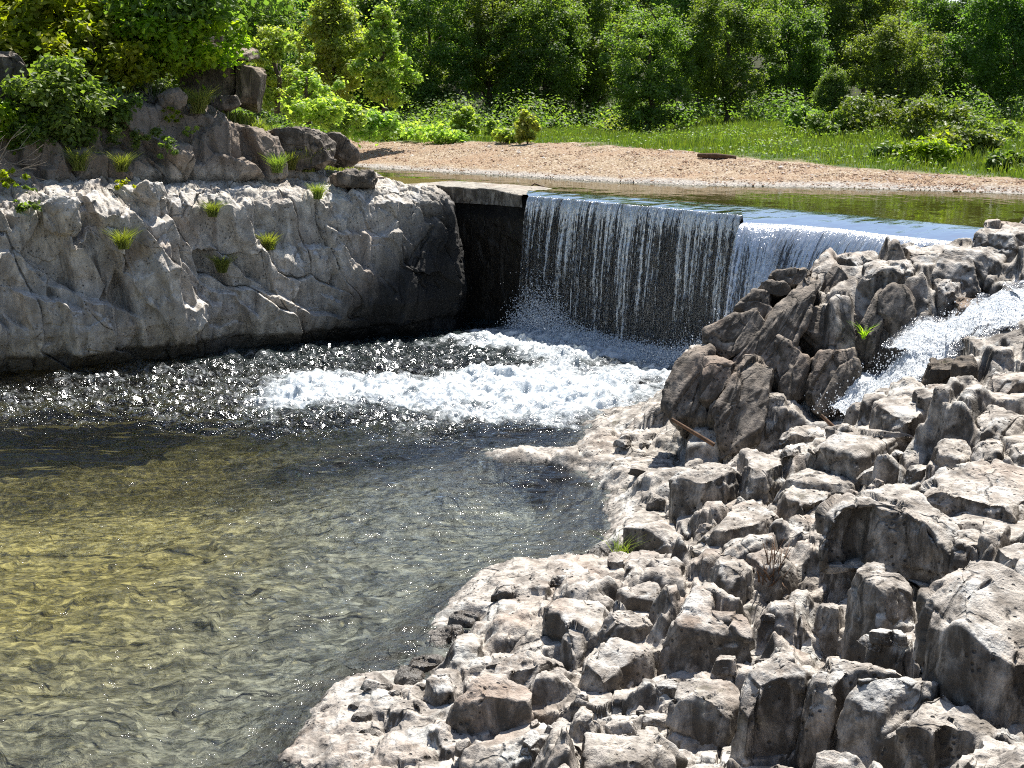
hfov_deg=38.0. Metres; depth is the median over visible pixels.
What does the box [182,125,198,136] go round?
cliff plant
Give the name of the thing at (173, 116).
cliff plant
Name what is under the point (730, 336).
leaning rock
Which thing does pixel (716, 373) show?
leaning rock
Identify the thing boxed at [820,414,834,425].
stick
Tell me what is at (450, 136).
sapling
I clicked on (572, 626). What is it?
boulder
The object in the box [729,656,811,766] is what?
boulder
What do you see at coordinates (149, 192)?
boulder
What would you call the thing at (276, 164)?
grass tuft
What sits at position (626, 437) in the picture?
stone
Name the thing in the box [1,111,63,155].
shrub
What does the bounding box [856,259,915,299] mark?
boulder
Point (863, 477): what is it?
stone
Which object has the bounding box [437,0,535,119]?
tree
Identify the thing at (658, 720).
stone
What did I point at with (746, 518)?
boulder
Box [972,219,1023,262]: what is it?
boulder
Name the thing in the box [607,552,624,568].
stone
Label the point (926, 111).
bush
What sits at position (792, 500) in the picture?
boulder
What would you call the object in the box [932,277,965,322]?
boulder
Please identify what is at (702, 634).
boulder
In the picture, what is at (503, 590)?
stone
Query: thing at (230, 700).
pool bed
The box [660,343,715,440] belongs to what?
leaning rock
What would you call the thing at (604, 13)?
tree
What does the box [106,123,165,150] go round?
cliff plant
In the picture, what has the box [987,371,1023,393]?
boulder
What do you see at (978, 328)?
boulder
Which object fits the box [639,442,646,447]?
stone
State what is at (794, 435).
boulder
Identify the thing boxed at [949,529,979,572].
boulder
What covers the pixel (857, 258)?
boulder
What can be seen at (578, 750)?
stone
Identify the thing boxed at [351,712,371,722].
stone
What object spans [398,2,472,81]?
tree
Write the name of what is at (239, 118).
slope grass
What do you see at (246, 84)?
boulder
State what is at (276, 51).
young tree
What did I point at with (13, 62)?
boulder
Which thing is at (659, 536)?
boulder
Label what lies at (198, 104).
grass tuft
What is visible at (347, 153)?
boulder
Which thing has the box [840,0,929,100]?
tree
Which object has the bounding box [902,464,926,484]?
stone
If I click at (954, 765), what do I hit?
boulder
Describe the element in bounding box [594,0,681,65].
tree
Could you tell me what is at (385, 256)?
cliff
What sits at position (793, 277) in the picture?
leaning rock
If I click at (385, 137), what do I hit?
sapling
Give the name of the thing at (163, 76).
shrub
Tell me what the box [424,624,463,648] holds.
boulder
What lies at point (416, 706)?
stone
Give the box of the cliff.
[0,92,466,438]
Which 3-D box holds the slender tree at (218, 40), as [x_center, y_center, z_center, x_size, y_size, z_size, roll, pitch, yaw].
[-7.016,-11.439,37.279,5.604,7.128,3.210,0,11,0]
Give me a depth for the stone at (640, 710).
11.39 m
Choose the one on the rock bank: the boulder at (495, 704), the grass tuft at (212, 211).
the boulder at (495, 704)
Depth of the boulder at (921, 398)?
17.46 m
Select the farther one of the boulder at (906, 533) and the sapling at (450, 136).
the sapling at (450, 136)
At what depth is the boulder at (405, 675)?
13.23 m
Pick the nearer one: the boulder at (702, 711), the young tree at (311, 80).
the boulder at (702, 711)
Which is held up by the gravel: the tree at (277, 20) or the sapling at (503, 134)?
the sapling at (503, 134)
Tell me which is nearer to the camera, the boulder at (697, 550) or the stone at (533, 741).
the stone at (533, 741)
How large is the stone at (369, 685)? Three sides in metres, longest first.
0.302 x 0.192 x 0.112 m
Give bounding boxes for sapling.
[376,114,427,141]
[400,115,460,142]
[408,113,418,123]
[419,120,470,143]
[449,102,483,139]
[484,117,500,135]
[491,125,516,142]
[506,106,541,143]
[591,108,633,130]
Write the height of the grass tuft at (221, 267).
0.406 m
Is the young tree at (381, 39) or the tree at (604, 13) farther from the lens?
the tree at (604, 13)
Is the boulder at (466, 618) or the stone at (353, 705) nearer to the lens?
the stone at (353, 705)
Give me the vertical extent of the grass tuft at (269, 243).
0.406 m
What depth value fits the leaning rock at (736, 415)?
19.82 m
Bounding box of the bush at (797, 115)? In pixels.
[778,103,826,133]
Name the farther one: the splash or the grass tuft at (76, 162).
the grass tuft at (76, 162)
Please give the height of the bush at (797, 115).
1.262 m
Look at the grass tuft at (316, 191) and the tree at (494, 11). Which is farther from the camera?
the tree at (494, 11)
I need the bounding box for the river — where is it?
[338,166,1023,226]
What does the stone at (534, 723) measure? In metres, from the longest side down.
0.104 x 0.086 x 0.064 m
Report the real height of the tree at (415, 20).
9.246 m
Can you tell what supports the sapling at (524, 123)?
on the gravel
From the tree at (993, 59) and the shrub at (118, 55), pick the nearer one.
the shrub at (118, 55)
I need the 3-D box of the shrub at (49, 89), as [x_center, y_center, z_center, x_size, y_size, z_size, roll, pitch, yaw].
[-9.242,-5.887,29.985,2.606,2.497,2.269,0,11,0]
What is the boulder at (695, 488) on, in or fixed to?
on the rock bank
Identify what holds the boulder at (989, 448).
on the rock bank
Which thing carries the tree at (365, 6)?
on the terrain at (553, 166)
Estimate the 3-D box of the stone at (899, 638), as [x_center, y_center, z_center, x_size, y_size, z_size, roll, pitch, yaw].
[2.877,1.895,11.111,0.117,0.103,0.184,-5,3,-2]
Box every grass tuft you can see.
[60,145,98,170]
[102,226,145,249]
[106,150,140,171]
[176,85,219,113]
[196,199,229,216]
[205,252,239,272]
[256,231,281,249]
[259,151,299,172]
[285,150,309,169]
[295,149,327,171]
[302,183,332,198]
[590,530,641,552]
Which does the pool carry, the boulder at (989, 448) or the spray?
the spray
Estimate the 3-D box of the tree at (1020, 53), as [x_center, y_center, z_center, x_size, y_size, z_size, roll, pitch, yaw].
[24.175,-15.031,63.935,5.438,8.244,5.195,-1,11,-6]
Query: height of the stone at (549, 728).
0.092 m
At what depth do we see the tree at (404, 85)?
83.06 m
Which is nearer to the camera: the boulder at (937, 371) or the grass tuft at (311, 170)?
the boulder at (937, 371)
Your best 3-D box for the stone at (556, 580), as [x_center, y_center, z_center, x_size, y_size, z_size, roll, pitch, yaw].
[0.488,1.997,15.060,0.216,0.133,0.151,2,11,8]
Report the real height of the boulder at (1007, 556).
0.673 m
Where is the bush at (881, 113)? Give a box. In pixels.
[816,87,926,135]
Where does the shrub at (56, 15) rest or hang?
on the cliff
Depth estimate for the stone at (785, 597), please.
13.76 m
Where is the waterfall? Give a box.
[521,190,983,345]
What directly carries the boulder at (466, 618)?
on the rock bank
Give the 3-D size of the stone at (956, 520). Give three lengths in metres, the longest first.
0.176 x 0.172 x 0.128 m
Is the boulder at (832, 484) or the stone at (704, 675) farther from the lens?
the boulder at (832, 484)
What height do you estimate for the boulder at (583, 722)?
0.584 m
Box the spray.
[495,244,701,368]
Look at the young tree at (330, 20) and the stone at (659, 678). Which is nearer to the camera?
the stone at (659, 678)
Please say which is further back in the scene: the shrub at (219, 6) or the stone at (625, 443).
the shrub at (219, 6)
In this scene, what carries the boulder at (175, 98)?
on the cliff
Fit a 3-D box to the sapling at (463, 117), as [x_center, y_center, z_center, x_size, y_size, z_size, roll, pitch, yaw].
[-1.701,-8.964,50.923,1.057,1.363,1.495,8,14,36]
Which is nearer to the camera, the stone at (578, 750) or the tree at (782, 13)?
the stone at (578, 750)
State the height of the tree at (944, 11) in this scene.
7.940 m
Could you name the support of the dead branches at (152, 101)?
on the cliff
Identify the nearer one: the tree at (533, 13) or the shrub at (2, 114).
the shrub at (2, 114)
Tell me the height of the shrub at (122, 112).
1.378 m
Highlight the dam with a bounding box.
[410,181,859,390]
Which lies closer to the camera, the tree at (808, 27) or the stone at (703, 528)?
the stone at (703, 528)
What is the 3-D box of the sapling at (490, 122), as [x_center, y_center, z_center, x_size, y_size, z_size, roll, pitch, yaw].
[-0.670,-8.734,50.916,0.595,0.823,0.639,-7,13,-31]
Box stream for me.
[830,281,1023,414]
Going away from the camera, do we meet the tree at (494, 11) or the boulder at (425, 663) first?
the boulder at (425, 663)
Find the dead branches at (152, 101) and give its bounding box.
[127,81,169,103]
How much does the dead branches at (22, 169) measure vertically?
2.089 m
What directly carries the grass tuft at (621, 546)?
on the rock bank
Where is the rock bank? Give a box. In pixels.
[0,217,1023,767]
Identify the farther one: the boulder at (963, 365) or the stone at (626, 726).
the boulder at (963, 365)
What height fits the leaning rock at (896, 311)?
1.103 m
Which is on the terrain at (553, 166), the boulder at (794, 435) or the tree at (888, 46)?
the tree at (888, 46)
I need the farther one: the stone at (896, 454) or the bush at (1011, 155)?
the bush at (1011, 155)
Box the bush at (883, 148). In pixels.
[864,140,907,160]
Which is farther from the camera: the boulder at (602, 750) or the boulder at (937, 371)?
the boulder at (937, 371)
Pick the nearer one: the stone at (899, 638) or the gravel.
the stone at (899, 638)
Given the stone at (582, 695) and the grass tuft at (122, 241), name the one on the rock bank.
the stone at (582, 695)
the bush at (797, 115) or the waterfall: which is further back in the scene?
the bush at (797, 115)
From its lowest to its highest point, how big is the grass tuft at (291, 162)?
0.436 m
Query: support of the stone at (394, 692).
on the rock bank
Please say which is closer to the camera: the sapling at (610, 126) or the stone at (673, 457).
the stone at (673, 457)
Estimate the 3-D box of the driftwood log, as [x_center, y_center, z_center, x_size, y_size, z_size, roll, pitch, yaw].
[5.463,-6.095,39.762,1.062,0.169,0.318,4,12,18]
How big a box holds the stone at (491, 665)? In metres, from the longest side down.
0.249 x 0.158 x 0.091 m
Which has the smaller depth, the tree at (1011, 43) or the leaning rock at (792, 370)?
the leaning rock at (792, 370)
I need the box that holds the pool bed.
[0,385,508,767]
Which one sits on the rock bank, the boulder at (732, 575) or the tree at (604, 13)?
the boulder at (732, 575)
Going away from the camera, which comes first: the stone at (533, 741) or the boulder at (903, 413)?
the stone at (533, 741)
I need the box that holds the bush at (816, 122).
[802,107,869,138]
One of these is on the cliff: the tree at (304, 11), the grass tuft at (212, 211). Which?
the grass tuft at (212, 211)
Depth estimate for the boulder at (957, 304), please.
20.63 m
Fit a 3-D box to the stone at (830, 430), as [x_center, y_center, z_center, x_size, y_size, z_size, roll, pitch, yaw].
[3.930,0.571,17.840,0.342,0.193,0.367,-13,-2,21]
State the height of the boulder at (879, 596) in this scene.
0.897 m
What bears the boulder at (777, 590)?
on the rock bank
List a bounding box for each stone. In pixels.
[348,702,359,709]
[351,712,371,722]
[359,728,377,735]
[360,678,392,693]
[388,690,400,695]
[413,702,419,711]
[416,683,424,689]
[455,738,471,756]
[486,660,502,668]
[490,579,513,602]
[521,747,538,755]
[522,730,545,761]
[530,719,539,727]
[544,725,554,733]
[549,575,567,585]
[555,717,568,722]
[574,745,581,759]
[575,691,588,701]
[597,719,605,729]
[605,716,638,735]
[606,714,631,732]
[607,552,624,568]
[613,439,631,448]
[619,434,631,441]
[628,466,650,476]
[636,706,645,715]
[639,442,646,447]
[641,713,666,732]
[646,492,665,510]
[652,674,666,682]
[655,679,677,698]
[667,453,678,460]
[693,671,711,678]
[695,523,713,533]
[711,655,736,677]
[755,658,766,663]
[760,613,774,620]
[779,445,801,457]
[781,594,788,599]
[824,425,839,438]
[856,466,873,485]
[857,634,882,652]
[869,628,893,646]
[872,478,883,487]
[890,450,902,462]
[892,629,907,646]
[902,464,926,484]
[950,517,961,529]
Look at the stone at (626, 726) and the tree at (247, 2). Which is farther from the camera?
the tree at (247, 2)
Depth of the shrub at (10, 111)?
29.60 m
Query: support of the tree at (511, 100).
on the terrain at (553, 166)
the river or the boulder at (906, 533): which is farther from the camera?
the river
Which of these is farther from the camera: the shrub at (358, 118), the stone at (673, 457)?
the shrub at (358, 118)
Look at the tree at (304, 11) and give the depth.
77.66 m
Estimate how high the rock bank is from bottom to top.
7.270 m
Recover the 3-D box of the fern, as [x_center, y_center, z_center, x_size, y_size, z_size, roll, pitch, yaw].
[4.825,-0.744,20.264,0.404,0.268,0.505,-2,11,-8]
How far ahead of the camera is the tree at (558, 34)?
74.41 m
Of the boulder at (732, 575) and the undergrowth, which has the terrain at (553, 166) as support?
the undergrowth
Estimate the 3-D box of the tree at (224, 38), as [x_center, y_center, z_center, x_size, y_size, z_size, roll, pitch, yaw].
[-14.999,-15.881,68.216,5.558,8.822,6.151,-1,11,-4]
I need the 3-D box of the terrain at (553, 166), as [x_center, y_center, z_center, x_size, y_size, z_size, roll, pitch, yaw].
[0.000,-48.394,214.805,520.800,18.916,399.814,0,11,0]
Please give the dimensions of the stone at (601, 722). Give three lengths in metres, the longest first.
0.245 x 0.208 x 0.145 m
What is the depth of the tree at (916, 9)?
106.63 m
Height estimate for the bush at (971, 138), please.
1.317 m
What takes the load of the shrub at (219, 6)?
on the cliff
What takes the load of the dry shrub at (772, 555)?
on the boulder at (777, 590)
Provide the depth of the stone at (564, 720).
11.58 m
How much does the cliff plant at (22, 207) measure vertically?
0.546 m
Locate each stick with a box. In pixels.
[671,418,714,446]
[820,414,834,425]
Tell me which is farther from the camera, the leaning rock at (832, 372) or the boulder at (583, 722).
the leaning rock at (832, 372)
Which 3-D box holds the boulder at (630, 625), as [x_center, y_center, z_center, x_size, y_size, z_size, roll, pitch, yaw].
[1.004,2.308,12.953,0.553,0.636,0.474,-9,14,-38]
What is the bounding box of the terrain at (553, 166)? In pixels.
[167,0,1023,193]
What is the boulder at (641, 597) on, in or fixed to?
on the rock bank
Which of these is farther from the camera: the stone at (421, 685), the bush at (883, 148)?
the bush at (883, 148)
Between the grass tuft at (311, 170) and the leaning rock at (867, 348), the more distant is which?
the grass tuft at (311, 170)
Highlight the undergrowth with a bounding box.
[230,83,1023,133]
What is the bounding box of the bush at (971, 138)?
[925,117,1010,156]
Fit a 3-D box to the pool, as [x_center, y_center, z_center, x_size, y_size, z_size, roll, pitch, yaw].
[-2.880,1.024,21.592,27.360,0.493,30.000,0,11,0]
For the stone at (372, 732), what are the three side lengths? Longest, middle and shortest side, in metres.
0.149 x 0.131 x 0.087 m
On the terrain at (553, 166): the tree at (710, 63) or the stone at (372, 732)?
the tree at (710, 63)
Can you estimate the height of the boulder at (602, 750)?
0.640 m
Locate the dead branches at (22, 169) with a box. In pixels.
[0,128,48,183]
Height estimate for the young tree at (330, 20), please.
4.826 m
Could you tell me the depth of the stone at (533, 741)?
10.93 m
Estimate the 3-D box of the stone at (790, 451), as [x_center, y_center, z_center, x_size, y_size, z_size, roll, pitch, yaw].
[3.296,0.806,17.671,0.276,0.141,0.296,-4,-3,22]
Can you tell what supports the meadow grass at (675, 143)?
on the terrain at (553, 166)
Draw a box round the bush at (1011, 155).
[981,145,1023,170]
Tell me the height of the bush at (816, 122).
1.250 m
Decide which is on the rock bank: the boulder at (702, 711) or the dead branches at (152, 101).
the boulder at (702, 711)
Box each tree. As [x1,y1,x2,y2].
[135,71,176,88]
[166,3,247,101]
[214,1,223,63]
[223,0,305,118]
[231,0,264,109]
[237,24,315,115]
[268,0,375,128]
[270,0,361,87]
[276,67,348,126]
[284,0,375,103]
[288,50,362,108]
[347,0,428,114]
[349,0,437,113]
[356,0,490,118]
[359,7,451,121]
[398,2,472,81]
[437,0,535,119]
[462,20,557,123]
[464,1,512,55]
[485,0,600,125]
[487,0,578,106]
[540,0,643,124]
[548,0,659,123]
[592,3,718,132]
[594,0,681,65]
[630,0,757,112]
[668,1,753,112]
[678,0,788,122]
[682,0,763,101]
[740,0,835,117]
[750,0,861,104]
[781,0,894,93]
[815,0,919,98]
[838,11,953,116]
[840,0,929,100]
[847,0,945,66]
[903,0,1013,106]
[932,0,1023,119]
[952,3,1023,109]
[1001,19,1023,80]
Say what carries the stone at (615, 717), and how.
on the rock bank
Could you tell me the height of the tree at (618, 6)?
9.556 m
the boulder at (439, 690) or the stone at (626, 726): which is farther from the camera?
the boulder at (439, 690)
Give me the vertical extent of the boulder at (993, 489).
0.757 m
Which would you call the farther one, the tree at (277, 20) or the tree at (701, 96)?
the tree at (701, 96)
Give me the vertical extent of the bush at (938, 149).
1.269 m
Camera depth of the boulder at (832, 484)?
16.45 m
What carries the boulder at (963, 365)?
on the rock bank
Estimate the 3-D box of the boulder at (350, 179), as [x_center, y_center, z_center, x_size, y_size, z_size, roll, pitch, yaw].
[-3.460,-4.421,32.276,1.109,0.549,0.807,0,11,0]
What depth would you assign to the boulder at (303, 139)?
32.80 m
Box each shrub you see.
[0,0,140,76]
[0,29,116,153]
[0,98,42,154]
[0,105,8,125]
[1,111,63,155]
[15,15,168,92]
[24,8,161,32]
[71,68,146,135]
[89,0,311,44]
[95,28,204,83]
[102,0,257,92]
[283,93,350,126]
[315,98,368,138]
[349,103,411,147]
[756,538,791,588]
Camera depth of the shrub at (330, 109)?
33.87 m
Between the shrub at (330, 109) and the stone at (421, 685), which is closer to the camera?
the stone at (421, 685)
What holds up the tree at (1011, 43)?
on the terrain at (553, 166)
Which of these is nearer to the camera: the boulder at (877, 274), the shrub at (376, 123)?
the boulder at (877, 274)
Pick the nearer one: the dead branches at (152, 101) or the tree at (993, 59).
the dead branches at (152, 101)
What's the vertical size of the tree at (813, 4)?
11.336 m
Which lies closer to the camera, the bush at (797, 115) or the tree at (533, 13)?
the bush at (797, 115)
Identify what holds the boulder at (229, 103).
on the cliff
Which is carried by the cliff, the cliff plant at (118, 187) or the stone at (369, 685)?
the cliff plant at (118, 187)
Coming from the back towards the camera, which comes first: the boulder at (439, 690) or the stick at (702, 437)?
the stick at (702, 437)
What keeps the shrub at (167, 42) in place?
on the cliff
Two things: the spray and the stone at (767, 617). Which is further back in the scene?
the spray
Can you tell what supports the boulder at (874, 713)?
on the rock bank
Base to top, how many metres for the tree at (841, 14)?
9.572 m
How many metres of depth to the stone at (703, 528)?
15.98 m
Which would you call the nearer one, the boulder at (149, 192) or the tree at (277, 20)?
the boulder at (149, 192)
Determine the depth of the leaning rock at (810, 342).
20.77 m
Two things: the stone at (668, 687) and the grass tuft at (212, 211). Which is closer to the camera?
the stone at (668, 687)
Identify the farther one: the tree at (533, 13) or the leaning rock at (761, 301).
the tree at (533, 13)
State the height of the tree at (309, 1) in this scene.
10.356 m
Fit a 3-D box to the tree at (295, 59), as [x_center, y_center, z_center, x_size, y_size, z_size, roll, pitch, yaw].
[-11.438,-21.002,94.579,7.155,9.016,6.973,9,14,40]
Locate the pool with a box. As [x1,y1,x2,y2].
[0,318,675,767]
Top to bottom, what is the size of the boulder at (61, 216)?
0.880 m
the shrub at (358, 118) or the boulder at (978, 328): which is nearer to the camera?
the boulder at (978, 328)
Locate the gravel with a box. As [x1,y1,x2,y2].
[350,138,1023,192]
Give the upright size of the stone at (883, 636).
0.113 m
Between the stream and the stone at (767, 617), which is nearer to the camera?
the stone at (767, 617)
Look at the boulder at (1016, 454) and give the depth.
15.07 m
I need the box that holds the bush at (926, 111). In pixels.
[887,90,987,142]
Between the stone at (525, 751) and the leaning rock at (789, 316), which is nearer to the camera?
the stone at (525, 751)
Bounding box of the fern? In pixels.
[851,322,879,338]
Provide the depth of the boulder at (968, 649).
10.17 m
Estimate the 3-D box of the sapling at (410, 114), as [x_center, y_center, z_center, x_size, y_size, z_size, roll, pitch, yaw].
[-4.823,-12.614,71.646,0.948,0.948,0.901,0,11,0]
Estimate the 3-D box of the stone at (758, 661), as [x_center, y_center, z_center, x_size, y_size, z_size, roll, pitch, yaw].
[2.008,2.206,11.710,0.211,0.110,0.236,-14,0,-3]
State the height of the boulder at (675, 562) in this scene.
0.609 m
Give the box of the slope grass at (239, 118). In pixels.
[1,60,353,170]
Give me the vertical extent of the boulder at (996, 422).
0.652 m
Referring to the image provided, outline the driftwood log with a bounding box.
[697,153,735,158]
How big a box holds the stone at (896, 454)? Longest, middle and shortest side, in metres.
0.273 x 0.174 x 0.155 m
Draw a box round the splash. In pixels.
[804,295,1023,416]
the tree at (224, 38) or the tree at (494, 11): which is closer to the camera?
the tree at (224, 38)
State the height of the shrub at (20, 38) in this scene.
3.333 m
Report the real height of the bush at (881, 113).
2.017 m
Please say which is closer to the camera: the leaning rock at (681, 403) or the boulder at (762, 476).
the boulder at (762, 476)
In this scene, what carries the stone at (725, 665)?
on the rock bank
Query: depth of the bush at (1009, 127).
42.10 m
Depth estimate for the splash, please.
19.78 m
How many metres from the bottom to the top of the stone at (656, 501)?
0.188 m
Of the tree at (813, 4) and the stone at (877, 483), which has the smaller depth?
the stone at (877, 483)
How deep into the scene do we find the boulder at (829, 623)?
12.37 m
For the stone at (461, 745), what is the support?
on the rock bank
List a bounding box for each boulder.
[0,51,29,104]
[41,194,81,237]
[133,180,164,205]
[155,87,187,110]
[179,43,266,112]
[207,95,240,113]
[268,126,336,170]
[326,131,359,167]
[329,168,377,190]
[394,665,426,684]
[408,654,443,672]
[421,673,456,706]
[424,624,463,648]
[445,673,533,736]
[447,610,479,627]
[493,650,566,688]
[541,598,606,670]
[569,706,600,741]
[577,637,656,695]
[580,732,687,767]
[587,545,609,557]
[597,610,652,646]
[615,581,660,611]
[621,520,683,553]
[646,557,684,574]
[657,585,754,674]
[665,677,739,757]
[668,462,741,525]
[689,542,721,557]
[697,499,779,548]
[708,555,754,604]
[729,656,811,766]
[737,448,785,505]
[746,547,797,603]
[772,468,855,504]
[776,485,830,520]
[778,425,825,449]
[794,658,902,767]
[805,428,912,490]
[810,602,844,658]
[815,484,959,588]
[834,250,878,267]
[834,677,938,764]
[836,562,915,662]
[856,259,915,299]
[869,394,925,444]
[879,695,996,767]
[901,238,1006,298]
[912,384,944,416]
[912,561,1023,729]
[919,458,1023,523]
[921,357,953,385]
[930,438,971,467]
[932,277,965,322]
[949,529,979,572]
[950,355,977,379]
[950,753,972,767]
[953,297,983,315]
[966,323,1001,336]
[970,438,1003,461]
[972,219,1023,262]
[975,404,1023,442]
[977,520,1010,559]
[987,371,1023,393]
[994,542,1023,569]
[1008,442,1023,466]
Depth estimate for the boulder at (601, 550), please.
16.75 m
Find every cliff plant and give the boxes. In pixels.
[0,168,30,188]
[12,184,41,213]
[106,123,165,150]
[114,177,135,189]
[156,135,178,158]
[160,106,183,123]
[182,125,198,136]
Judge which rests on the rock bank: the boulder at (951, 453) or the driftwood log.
the boulder at (951, 453)
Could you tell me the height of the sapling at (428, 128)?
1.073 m
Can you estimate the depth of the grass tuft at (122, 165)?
29.92 m
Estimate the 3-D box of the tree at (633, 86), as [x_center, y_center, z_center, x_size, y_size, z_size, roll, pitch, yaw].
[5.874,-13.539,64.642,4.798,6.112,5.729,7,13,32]
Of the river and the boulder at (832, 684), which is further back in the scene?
the river
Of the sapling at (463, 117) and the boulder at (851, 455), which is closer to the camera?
the boulder at (851, 455)
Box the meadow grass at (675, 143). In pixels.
[351,111,1023,178]
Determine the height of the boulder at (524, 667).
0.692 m
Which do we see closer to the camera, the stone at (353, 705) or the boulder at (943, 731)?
the boulder at (943, 731)
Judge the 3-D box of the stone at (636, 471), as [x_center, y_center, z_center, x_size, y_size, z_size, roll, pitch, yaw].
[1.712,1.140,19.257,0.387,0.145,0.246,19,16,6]
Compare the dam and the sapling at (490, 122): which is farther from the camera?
the sapling at (490, 122)
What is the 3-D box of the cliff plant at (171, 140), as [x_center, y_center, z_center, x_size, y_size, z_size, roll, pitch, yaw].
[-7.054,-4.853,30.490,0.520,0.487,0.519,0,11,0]
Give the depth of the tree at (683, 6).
77.11 m
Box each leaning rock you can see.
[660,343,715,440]
[697,355,734,411]
[702,308,764,359]
[706,354,773,462]
[732,275,820,372]
[733,288,773,318]
[758,279,792,304]
[768,267,810,288]
[771,334,811,403]
[799,303,863,358]
[805,347,864,418]
[819,261,847,302]
[855,287,883,369]
[877,282,916,338]
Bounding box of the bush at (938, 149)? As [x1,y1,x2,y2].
[891,128,966,166]
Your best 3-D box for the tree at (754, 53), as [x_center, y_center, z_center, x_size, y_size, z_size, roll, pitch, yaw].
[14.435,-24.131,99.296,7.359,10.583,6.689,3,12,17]
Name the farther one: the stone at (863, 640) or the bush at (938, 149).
the bush at (938, 149)
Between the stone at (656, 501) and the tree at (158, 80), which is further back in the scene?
the tree at (158, 80)
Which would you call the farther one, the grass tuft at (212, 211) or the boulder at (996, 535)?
the grass tuft at (212, 211)
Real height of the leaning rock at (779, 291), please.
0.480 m
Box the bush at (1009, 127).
[941,109,1023,141]
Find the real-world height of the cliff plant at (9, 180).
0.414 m
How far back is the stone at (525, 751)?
10.90 m
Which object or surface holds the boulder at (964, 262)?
on the rock bank
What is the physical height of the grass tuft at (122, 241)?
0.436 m
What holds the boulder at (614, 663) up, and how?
on the rock bank

